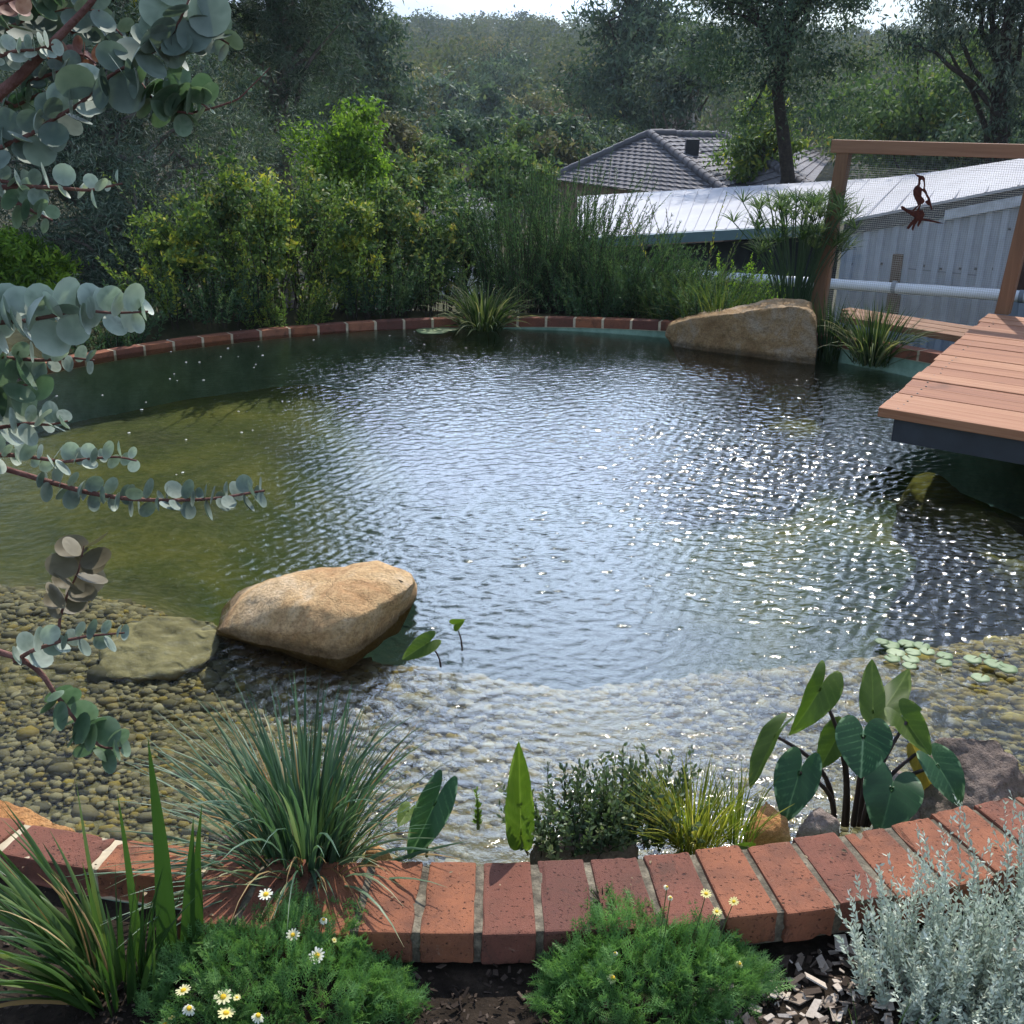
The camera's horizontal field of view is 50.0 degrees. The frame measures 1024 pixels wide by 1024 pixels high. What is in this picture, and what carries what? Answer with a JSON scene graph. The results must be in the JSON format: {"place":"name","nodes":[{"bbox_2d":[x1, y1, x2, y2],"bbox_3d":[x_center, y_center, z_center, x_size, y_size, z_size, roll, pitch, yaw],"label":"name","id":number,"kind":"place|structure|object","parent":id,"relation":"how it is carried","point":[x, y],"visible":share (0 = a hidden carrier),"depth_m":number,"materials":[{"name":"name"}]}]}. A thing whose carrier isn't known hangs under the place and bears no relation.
{"place":"outdoors","nodes":[
{"label":"outdoors","id":0,"kind":"place"},
{"bbox_2d":[0,69,1021,1023],"bbox_3d":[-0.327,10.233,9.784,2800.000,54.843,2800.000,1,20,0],"label":"ground","id":1,"kind":"structure","parent":0,"point":[484,1003],"depth_m":2.20,"materials":[{"name":"soil"}]},
{"bbox_2d":[0,221,89,289],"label":"shrub","id":2,"kind":"object","parent":1,"relation":"on","point":[23,267],"visible":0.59,"depth_m":10.14,"materials":[{"name":"green plant"}]},
{"bbox_2d":[0,741,203,1018],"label":"strap leaf plant","id":3,"kind":"object","parent":1,"relation":"on","point":[84,951],"visible":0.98,"depth_m":2.10,"materials":[{"name":"green plant"}]},
{"bbox_2d":[56,273,182,351],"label":"shrub","id":4,"kind":"object","parent":1,"relation":"on","point":[129,342],"visible":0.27,"depth_m":8.33,"materials":[{"name":"green plant"}]},
{"bbox_2d":[0,137,245,304],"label":"tea tree","id":5,"kind":"object","parent":1,"relation":"on","point":[115,220],"visible":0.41,"depth_m":10.62,"materials":[{"name":"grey plant"}]},
{"bbox_2d":[0,0,269,773],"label":"silver eucalyptus","id":6,"kind":"object","parent":1,"relation":"on","point":[75,309],"visible":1,"depth_m":1.45,"materials":[{"name":"green plant"}]},
{"bbox_2d":[0,0,328,303],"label":"tea tree","id":7,"kind":"object","parent":1,"relation":"on","point":[101,135],"visible":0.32,"depth_m":11.74,"materials":[{"name":"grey plant"}]},
{"bbox_2d":[95,192,240,329],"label":"garden shrub","id":8,"kind":"object","parent":1,"relation":"on","point":[180,250],"visible":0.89,"depth_m":8.79,"materials":[{"name":"green plant"}]},
{"bbox_2d":[147,39,250,190],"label":"woodland tree","id":9,"kind":"object","parent":1,"relation":"on","point":[203,64],"visible":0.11,"depth_m":59.07,"materials":[{"name":"green plant"}]},
{"bbox_2d":[132,253,278,329],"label":"shrub","id":10,"kind":"object","parent":1,"relation":"on","point":[228,310],"visible":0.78,"depth_m":8.78,"materials":[{"name":"green plant"}]},
{"bbox_2d":[98,125,336,309],"bbox_3d":[-2.484,-2.415,9.177,1.634,1.652,1.485,9,22,19],"label":"garden shrub","id":11,"kind":"object","parent":1,"relation":"on","point":[223,211],"visible":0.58,"depth_m":9.18,"materials":[{"name":"green plant"}]},
{"bbox_2d":[132,53,336,285],"bbox_3d":[-3.624,-4.030,14.001,2.868,3.414,2.142,1,20,0],"label":"valley tree","id":12,"kind":"object","parent":1,"relation":"on","point":[274,118],"visible":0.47,"depth_m":13.60,"materials":[{"name":"green plant"}]},
{"bbox_2d":[216,32,296,244],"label":"woodland tree","id":13,"kind":"object","parent":1,"relation":"on","point":[246,40],"visible":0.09,"depth_m":50.69,"materials":[{"name":"green plant"}]},
{"bbox_2d":[191,150,343,323],"bbox_3d":[-2.115,-2.279,9.165,1.136,1.408,1.326,-11,23,-30],"label":"garden shrub","id":14,"kind":"object","parent":1,"relation":"on","point":[278,247],"visible":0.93,"depth_m":9.02,"materials":[{"name":"green plant"}]},
{"bbox_2d":[132,878,417,1023],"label":"daisy mound","id":15,"kind":"object","parent":1,"relation":"on","point":[226,1001],"visible":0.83,"depth_m":2.10,"materials":[{"name":"green plant"}]},
{"bbox_2d":[215,259,344,329],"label":"shrub","id":16,"kind":"object","parent":1,"relation":"on","point":[316,307],"visible":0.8,"depth_m":9.04,"materials":[{"name":"green plant"}]},
{"bbox_2d":[188,0,377,307],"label":"casuarina tree","id":17,"kind":"object","parent":1,"relation":"on","point":[287,19],"visible":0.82,"depth_m":18.36,"materials":[{"name":"green plant"}]},
{"bbox_2d":[230,155,411,308],"bbox_3d":[-1.880,-2.476,9.910,1.425,1.476,1.574,-16,27,-39],"label":"garden shrub","id":18,"kind":"object","parent":1,"relation":"on","point":[305,215],"visible":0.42,"depth_m":9.69,"materials":[{"name":"green plant"}]},
{"bbox_2d":[262,86,409,299],"bbox_3d":[-2.627,-4.436,16.556,2.110,3.735,1.862,1,20,0],"label":"leafy tree","id":19,"kind":"object","parent":1,"relation":"on","point":[350,160],"visible":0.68,"depth_m":15.89,"materials":[{"name":"green plant"}]},
{"bbox_2d":[258,0,430,270],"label":"eucalypt tree","id":20,"kind":"object","parent":1,"relation":"on","point":[381,35],"visible":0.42,"depth_m":42.23,"materials":[{"name":"green plant"}]},
{"bbox_2d":[281,177,407,320],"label":"garden shrub","id":21,"kind":"object","parent":1,"relation":"on","point":[349,249],"visible":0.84,"depth_m":9.34,"materials":[{"name":"green plant"}]},
{"bbox_2d":[319,250,445,318],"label":"shrub","id":22,"kind":"object","parent":1,"relation":"on","point":[398,303],"visible":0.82,"depth_m":9.31,"materials":[{"name":"green plant"}]},
{"bbox_2d":[338,962,432,1023],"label":"daisy mound","id":23,"kind":"object","parent":1,"relation":"on","point":[410,1002],"visible":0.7,"depth_m":2.10,"materials":[{"name":"green plant"}]},
{"bbox_2d":[358,111,435,283],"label":"valley bush","id":24,"kind":"object","parent":1,"relation":"on","point":[404,137],"visible":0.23,"depth_m":27.95,"materials":[{"name":"green plant"}]},
{"bbox_2d":[365,52,437,121],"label":"woodland tree","id":25,"kind":"object","parent":1,"relation":"on","point":[406,69],"visible":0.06,"depth_m":53.21,"materials":[{"name":"green plant"}]},
{"bbox_2d":[324,147,488,310],"bbox_3d":[-1.030,-2.474,9.877,1.340,1.540,1.402,-13,25,-34],"label":"garden shrub","id":26,"kind":"object","parent":1,"relation":"on","point":[396,230],"visible":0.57,"depth_m":9.69,"materials":[{"name":"green plant"}]},
{"bbox_2d":[369,144,462,310],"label":"valley bush","id":27,"kind":"object","parent":1,"relation":"on","point":[429,169],"visible":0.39,"depth_m":17.91,"materials":[{"name":"green plant"}]},
{"bbox_2d":[353,174,481,317],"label":"garden shrub","id":28,"kind":"object","parent":1,"relation":"on","point":[429,254],"visible":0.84,"depth_m":9.62,"materials":[{"name":"green plant"}]},
{"bbox_2d":[396,63,456,243],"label":"eucalypt tree","id":29,"kind":"object","parent":1,"relation":"on","point":[431,108],"visible":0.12,"depth_m":58.26,"materials":[{"name":"green plant"}]},
{"bbox_2d":[406,128,475,232],"bbox_3d":[-2.412,-8.130,30.274,2.928,4.670,2.649,1,20,0],"label":"woodland tree","id":30,"kind":"object","parent":1,"relation":"on","point":[431,149],"visible":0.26,"depth_m":29.34,"materials":[{"name":"green plant"}]},
{"bbox_2d":[406,62,479,119],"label":"valley tree","id":31,"kind":"object","parent":1,"relation":"on","point":[458,96],"visible":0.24,"depth_m":87.56,"materials":[{"name":"green plant"}]},
{"bbox_2d":[419,107,494,189],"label":"woodland tree","id":32,"kind":"object","parent":1,"relation":"on","point":[459,132],"visible":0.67,"depth_m":33.94,"materials":[{"name":"green plant"}]},
{"bbox_2d":[411,107,506,187],"bbox_3d":[-1.783,-10.408,36.620,3.141,5.833,3.062,-13,25,-34],"label":"woodland tree","id":33,"kind":"object","parent":1,"relation":"on","point":[494,121],"visible":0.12,"depth_m":35.57,"materials":[{"name":"green plant"}]},
{"bbox_2d":[416,174,526,311],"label":"garden shrub","id":34,"kind":"object","parent":1,"relation":"on","point":[465,205],"visible":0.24,"depth_m":10.14,"materials":[{"name":"green plant"}]},
{"bbox_2d":[447,81,533,134],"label":"valley tree","id":35,"kind":"object","parent":1,"relation":"on","point":[488,102],"visible":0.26,"depth_m":69.80,"materials":[{"name":"green plant"}]},
{"bbox_2d":[447,42,557,104],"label":"eucalypt tree","id":36,"kind":"object","parent":1,"relation":"on","point":[502,72],"visible":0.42,"depth_m":100.81,"materials":[{"name":"green plant"}]},
{"bbox_2d":[0,920,1022,1023],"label":"bark mulch","id":37,"kind":"object","parent":1,"relation":"on","point":[863,1013],"visible":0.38,"depth_m":2.15,"materials":[{"name":"brown wood"}]},
{"bbox_2d":[0,316,1023,963],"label":"pond wall","id":38,"kind":"structure","parent":1,"relation":"on","point":[474,912],"depth_m":7.76,"materials":[{"name":"brick"}]},
{"bbox_2d":[67,666,467,952],"bbox_3d":[-0.512,0.659,2.456,0.842,0.560,0.892,1,20,0],"label":"grass clump","id":39,"kind":"object","parent":38,"relation":"on","point":[300,814],"visible":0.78,"depth_m":2.43,"materials":[{"name":"plant"}]},
{"bbox_2d":[397,801,414,826],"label":"water leaf","id":40,"kind":"object","parent":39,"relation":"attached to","point":[404,817],"visible":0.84,"depth_m":2.53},
{"bbox_2d":[423,272,547,346],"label":"rim sedge","id":41,"kind":"object","parent":38,"relation":"on","point":[475,313],"visible":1,"depth_m":9.03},
{"bbox_2d":[607,747,777,854],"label":"yellow sedge","id":42,"kind":"object","parent":38,"relation":"on","point":[689,813],"visible":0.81,"depth_m":2.57,"materials":[{"name":"plant"}]},
{"bbox_2d":[681,763,791,845],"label":"yellow sedge","id":43,"kind":"object","parent":38,"relation":"on","point":[733,820],"visible":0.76,"depth_m":2.62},
{"bbox_2d":[0,4,1023,165],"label":"distant forest","id":44,"kind":"object","parent":1,"relation":"on","point":[446,39],"visible":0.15,"depth_m":141.44,"materials":[{"name":"plant"}]},
{"bbox_2d":[458,134,565,302],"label":"valley bush","id":45,"kind":"object","parent":1,"relation":"on","point":[487,177],"visible":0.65,"depth_m":24.63,"materials":[{"name":"green plant"}]},
{"bbox_2d":[486,112,568,281],"bbox_3d":[0.227,-10.845,38.203,3.370,5.910,2.667,6,21,14],"label":"woodland tree","id":46,"kind":"object","parent":1,"relation":"on","point":[521,127],"visible":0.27,"depth_m":37.12,"materials":[{"name":"green plant"}]},
{"bbox_2d":[447,139,625,313],"bbox_3d":[0.162,-2.497,9.805,1.724,1.602,1.770,1,20,0],"label":"feathery shrub","id":47,"kind":"object","parent":1,"relation":"on","point":[503,270],"visible":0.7,"depth_m":9.72,"materials":[{"name":"green plant"}]},
{"bbox_2d":[502,85,577,120],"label":"eucalypt tree","id":48,"kind":"object","parent":1,"relation":"on","point":[536,102],"visible":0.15,"depth_m":78.85,"materials":[{"name":"green plant"}]},
{"bbox_2d":[506,127,596,230],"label":"valley bush","id":49,"kind":"object","parent":1,"relation":"on","point":[565,148],"visible":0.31,"depth_m":37.23,"materials":[{"name":"green plant"}]},
{"bbox_2d":[524,107,613,245],"bbox_3d":[1.562,-11.184,39.152,3.451,6.176,3.137,14,24,32],"label":"woodland tree","id":50,"kind":"object","parent":1,"relation":"on","point":[570,125],"visible":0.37,"depth_m":37.99,"materials":[{"name":"green plant"}]},
{"bbox_2d":[543,51,604,120],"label":"valley tree","id":51,"kind":"object","parent":1,"relation":"on","point":[554,79],"visible":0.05,"depth_m":92.39,"materials":[{"name":"green plant"}]},
{"bbox_2d":[476,141,671,313],"bbox_3d":[0.545,-2.534,9.971,1.795,1.598,1.917,1,20,0],"label":"feathery shrub","id":52,"kind":"object","parent":1,"relation":"on","point":[551,236],"visible":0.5,"depth_m":9.80,"materials":[{"name":"green plant"}]},
{"bbox_2d":[539,129,624,187],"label":"woodland tree","id":53,"kind":"object","parent":1,"relation":"on","point":[590,150],"visible":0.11,"depth_m":38.00,"materials":[{"name":"green plant"}]},
{"bbox_2d":[520,258,654,317],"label":"shrub","id":54,"kind":"object","parent":1,"relation":"on","point":[570,300],"visible":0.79,"depth_m":9.42,"materials":[{"name":"green plant"}]},
{"bbox_2d":[551,112,636,147],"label":"woodland tree","id":55,"kind":"object","parent":1,"relation":"on","point":[611,133],"visible":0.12,"depth_m":42.41,"materials":[{"name":"green plant"}]},
{"bbox_2d":[578,110,654,187],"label":"woodland tree","id":56,"kind":"object","parent":1,"relation":"on","point":[621,126],"visible":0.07,"depth_m":46.53,"materials":[{"name":"green plant"}]},
{"bbox_2d":[535,197,711,317],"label":"feathery shrub","id":57,"kind":"object","parent":1,"relation":"on","point":[597,274],"visible":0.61,"depth_m":9.50,"materials":[{"name":"green plant"}]},
{"bbox_2d":[526,0,724,188],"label":"eucalypt tree","id":58,"kind":"object","parent":1,"relation":"on","point":[630,34],"visible":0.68,"depth_m":49.44,"materials":[{"name":"green plant"}]},
{"bbox_2d":[571,84,682,190],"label":"woodland tree","id":59,"kind":"object","parent":1,"relation":"on","point":[669,123],"visible":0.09,"depth_m":53.72,"materials":[{"name":"green plant"}]},
{"bbox_2d":[521,883,796,1023],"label":"daisy mound","id":60,"kind":"object","parent":1,"relation":"on","point":[558,970],"visible":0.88,"depth_m":2.12,"materials":[{"name":"green plant"}]},
{"bbox_2d":[585,229,744,318],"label":"feathery shrub","id":61,"kind":"object","parent":1,"relation":"on","point":[650,287],"visible":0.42,"depth_m":9.49,"materials":[{"name":"green plant"}]},
{"bbox_2d":[621,273,715,320],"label":"feather grass","id":62,"kind":"object","parent":1,"relation":"on","point":[656,313],"depth_m":9.19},
{"bbox_2d":[612,24,753,138],"bbox_3d":[5.912,-12.635,39.397,4.860,8.960,4.008,1,20,0],"label":"woodland tree","id":63,"kind":"object","parent":1,"relation":"on","point":[679,108],"visible":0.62,"depth_m":37.97,"materials":[{"name":"green plant"}]},
{"bbox_2d":[628,192,751,309],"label":"grevillea sprig shrub","id":64,"kind":"object","parent":1,"relation":"on","point":[713,237],"visible":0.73,"depth_m":9.51,"materials":[{"name":"green plant"}]},
{"bbox_2d":[552,129,830,252],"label":"tiled house","id":65,"kind":"structure","parent":1,"relation":"on","point":[680,158],"depth_m":27.27,"materials":[{"name":"grey tile"}]},
{"bbox_2d":[646,255,771,320],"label":"shrub","id":66,"kind":"object","parent":1,"relation":"on","point":[696,306],"visible":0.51,"depth_m":9.09,"materials":[{"name":"bright green foliage"},{"name":"dark bark"}]},
{"bbox_2d":[632,255,795,318],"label":"feather grass","id":67,"kind":"object","parent":1,"relation":"on","point":[717,299],"depth_m":9.01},
{"bbox_2d":[643,251,791,307],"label":"hedge bush","id":68,"kind":"object","parent":1,"relation":"on","point":[752,273],"visible":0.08,"depth_m":12.20,"materials":[{"name":"green plant"}]},
{"bbox_2d":[665,298,817,390],"bbox_3d":[1.830,-1.365,8.683,1.287,0.670,0.517,12,23,27],"label":"boulder","id":69,"kind":"object","parent":1,"relation":"on","point":[779,335],"visible":0.98,"depth_m":8.44,"materials":[{"name":"brown stone"}]},
{"bbox_2d":[702,84,820,185],"bbox_3d":[5.722,-7.214,26.054,2.657,5.504,2.455,1,20,0],"label":"leafy tree","id":70,"kind":"object","parent":1,"relation":"on","point":[744,168],"visible":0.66,"depth_m":25.32,"materials":[{"name":"green plant"}]},
{"bbox_2d":[639,0,911,237],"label":"eucalypt tree","id":71,"kind":"object","parent":1,"relation":"on","point":[783,21],"visible":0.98,"depth_m":21.95,"materials":[{"name":"green plant"}]},
{"bbox_2d":[718,183,870,308],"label":"umbrella sedge","id":72,"kind":"object","parent":1,"relation":"on","point":[807,233],"visible":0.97,"depth_m":8.96,"materials":[{"name":"green plant"}]},
{"bbox_2d":[577,159,1023,350],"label":"shed","id":73,"kind":"structure","parent":1,"relation":"on","point":[696,212],"depth_m":13.01,"materials":[{"name":"metal"}]},
{"bbox_2d":[620,266,1023,302],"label":"white pipe","id":74,"kind":"object","parent":73,"relation":"attached to","point":[1019,296],"visible":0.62,"depth_m":12.24,"materials":[{"name":"plastic"}]},
{"bbox_2d":[815,291,957,367],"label":"arching sedge","id":75,"kind":"object","parent":1,"relation":"on","point":[864,352],"visible":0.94,"depth_m":7.98,"materials":[{"name":"plant"}]},
{"bbox_2d":[840,308,972,341],"bbox_3d":[3.138,-1.441,8.517,0.474,0.050,1.423,-17,27,-40],"label":"timber edging","id":76,"kind":"object","parent":1,"relation":"on","point":[947,333],"visible":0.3,"depth_m":8.40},
{"bbox_2d":[790,21,1023,179],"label":"leafy tree","id":77,"kind":"object","parent":1,"relation":"on","point":[922,116],"visible":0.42,"depth_m":30.30,"materials":[{"name":"green plant"}]},
{"bbox_2d":[811,139,1023,325],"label":"timber screen","id":78,"kind":"object","parent":1,"relation":"on","point":[844,150],"visible":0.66,"depth_m":8.54,"materials":[{"name":"wood"}]},
{"bbox_2d":[901,173,940,229],"bbox_3d":[3.188,-2.393,8.502,0.344,0.433,0.004,15,24,32],"label":"bird ornament","id":79,"kind":"object","parent":78,"relation":"hanging from","point":[918,214],"visible":1,"depth_m":8.52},
{"bbox_2d":[833,790,1023,1023],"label":"silver bush","id":80,"kind":"object","parent":1,"relation":"on","point":[952,980],"visible":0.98,"depth_m":2.11,"materials":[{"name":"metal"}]},
{"bbox_2d":[854,0,1023,163],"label":"eucalypt tree","id":81,"kind":"object","parent":1,"relation":"on","point":[1002,44],"visible":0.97,"depth_m":19.22,"materials":[{"name":"green plant"}]},
{"bbox_2d":[877,314,1023,464],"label":"timber deck","id":82,"kind":"structure","parent":1,"relation":"on","point":[964,394],"depth_m":5.88,"materials":[{"name":"brown wood"}]},
{"bbox_2d":[901,106,1023,171],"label":"leafy tree","id":83,"kind":"object","parent":1,"relation":"on","point":[960,131],"visible":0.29,"depth_m":27.95,"materials":[{"name":"green plant"}]},
{"bbox_2d":[0,384,1023,865],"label":"pond floor","id":84,"kind":"structure","parent":0,"point":[622,572],"depth_m":6.77,"materials":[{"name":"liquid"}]},
{"bbox_2d":[0,800,74,831],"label":"boulder","id":85,"kind":"object","parent":84,"relation":"on","point":[27,816],"visible":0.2,"depth_m":2.59,"materials":[{"name":"beige stone"}]},
{"bbox_2d":[99,616,219,681],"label":"submerged slab","id":86,"kind":"structure","parent":84,"relation":"on","point":[167,648],"depth_m":3.96,"materials":[{"name":"stone"}]},
{"bbox_2d":[215,560,416,671],"bbox_3d":[-0.742,0.332,4.130,0.771,0.362,0.880,1,20,0],"label":"boulder","id":87,"kind":"object","parent":84,"relation":"on","point":[338,619],"visible":1,"depth_m":3.81,"materials":[{"name":"stone"}]},
{"bbox_2d":[407,770,457,858],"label":"water leaf","id":88,"kind":"object","parent":84,"relation":"on","point":[434,812],"visible":0.98,"depth_m":2.45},
{"bbox_2d":[0,584,1023,865],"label":"pebbles","id":89,"kind":"object","parent":84,"relation":"on","point":[476,762],"visible":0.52,"depth_m":3.66,"materials":[{"name":"gravel"}]},
{"bbox_2d":[530,832,637,864],"bbox_3d":[0.168,0.915,2.652,0.270,0.314,0.059,1,20,0],"label":"edge stone","id":90,"kind":"object","parent":84,"relation":"on","point":[630,852],"visible":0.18,"depth_m":2.59,"materials":[{"name":"grey stone"}]},
{"bbox_2d":[496,742,715,859],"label":"leafy bush","id":91,"kind":"object","parent":90,"relation":"on","point":[608,826],"visible":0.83,"depth_m":2.58,"materials":[{"name":"green plant"}]},
{"bbox_2d":[505,741,534,850],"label":"water leaf","id":92,"kind":"object","parent":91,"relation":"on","point":[520,825],"visible":0.99,"depth_m":2.48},
{"bbox_2d":[741,801,790,849],"bbox_3d":[0.621,0.887,2.766,0.121,0.311,0.110,1,20,0],"label":"edge stone","id":93,"kind":"object","parent":84,"relation":"on","point":[777,832],"visible":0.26,"depth_m":2.68,"materials":[{"name":"orange stone"}]},
{"bbox_2d":[739,379,823,442],"bbox_3d":[2.149,-0.802,8.750,0.606,0.670,1.025,1,20,0],"label":"submerged boulder","id":94,"kind":"object","parent":84,"relation":"on","point":[781,400],"visible":0.41,"depth_m":8.39,"materials":[{"name":"stone"}]},
{"bbox_2d":[750,412,824,496],"bbox_3d":[2.009,-0.396,8.002,0.513,0.631,0.863,1,20,0],"label":"submerged boulder","id":95,"kind":"object","parent":84,"relation":"on","point":[795,465],"visible":0.88,"depth_m":7.72,"materials":[{"name":"stone"}]},
{"bbox_2d":[796,807,839,836],"bbox_3d":[0.747,0.893,2.749,0.101,0.305,0.074,-9,23,-27],"label":"edge stone","id":96,"kind":"object","parent":84,"relation":"on","point":[818,821],"visible":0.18,"depth_m":2.70,"materials":[{"name":"grey stone"}]},
{"bbox_2d":[891,472,976,562],"bbox_3d":[2.615,0.151,6.713,0.498,0.622,0.939,1,20,0],"label":"submerged boulder","id":97,"kind":"object","parent":84,"relation":"on","point":[917,505],"visible":0.38,"depth_m":6.65,"materials":[{"name":"stone"}]},
{"bbox_2d":[919,737,1023,818],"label":"boulder","id":98,"kind":"object","parent":84,"relation":"on","point":[991,771],"visible":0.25,"depth_m":2.79,"materials":[{"name":"grey stone"}]},
{"bbox_2d":[18,329,1022,620],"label":"pond water","id":99,"kind":"structure","parent":0,"point":[590,411],"depth_m":7.22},
{"bbox_2d":[402,631,441,667],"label":"water leaf","id":100,"kind":"object","parent":99,"relation":"on","point":[422,645],"visible":1,"depth_m":3.62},
{"bbox_2d":[808,290,863,363],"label":"green rushes","id":101,"kind":"object","parent":99,"relation":"on","point":[828,354],"visible":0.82,"depth_m":8.26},
{"bbox_2d":[749,659,964,828],"bbox_3d":[0.871,0.644,2.802,0.533,0.477,0.348,-7,22,-21],"label":"arrow leaf plant","id":102,"kind":"object","parent":99,"relation":"on","point":[883,799],"visible":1,"depth_m":2.78,"materials":[{"name":"plant"}]},
{"bbox_2d":[228,0,1023,34],"label":"sky","id":103,"kind":"structure","parent":0,"point":[448,8],"materials":[{"name":"white"}]},
{"bbox_2d":[923,504,1023,645],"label":"submerged boulder","id":104,"kind":"object","parent":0,"point":[956,615],"visible":0.88,"depth_m":5.25,"materials":[{"name":"stone"}]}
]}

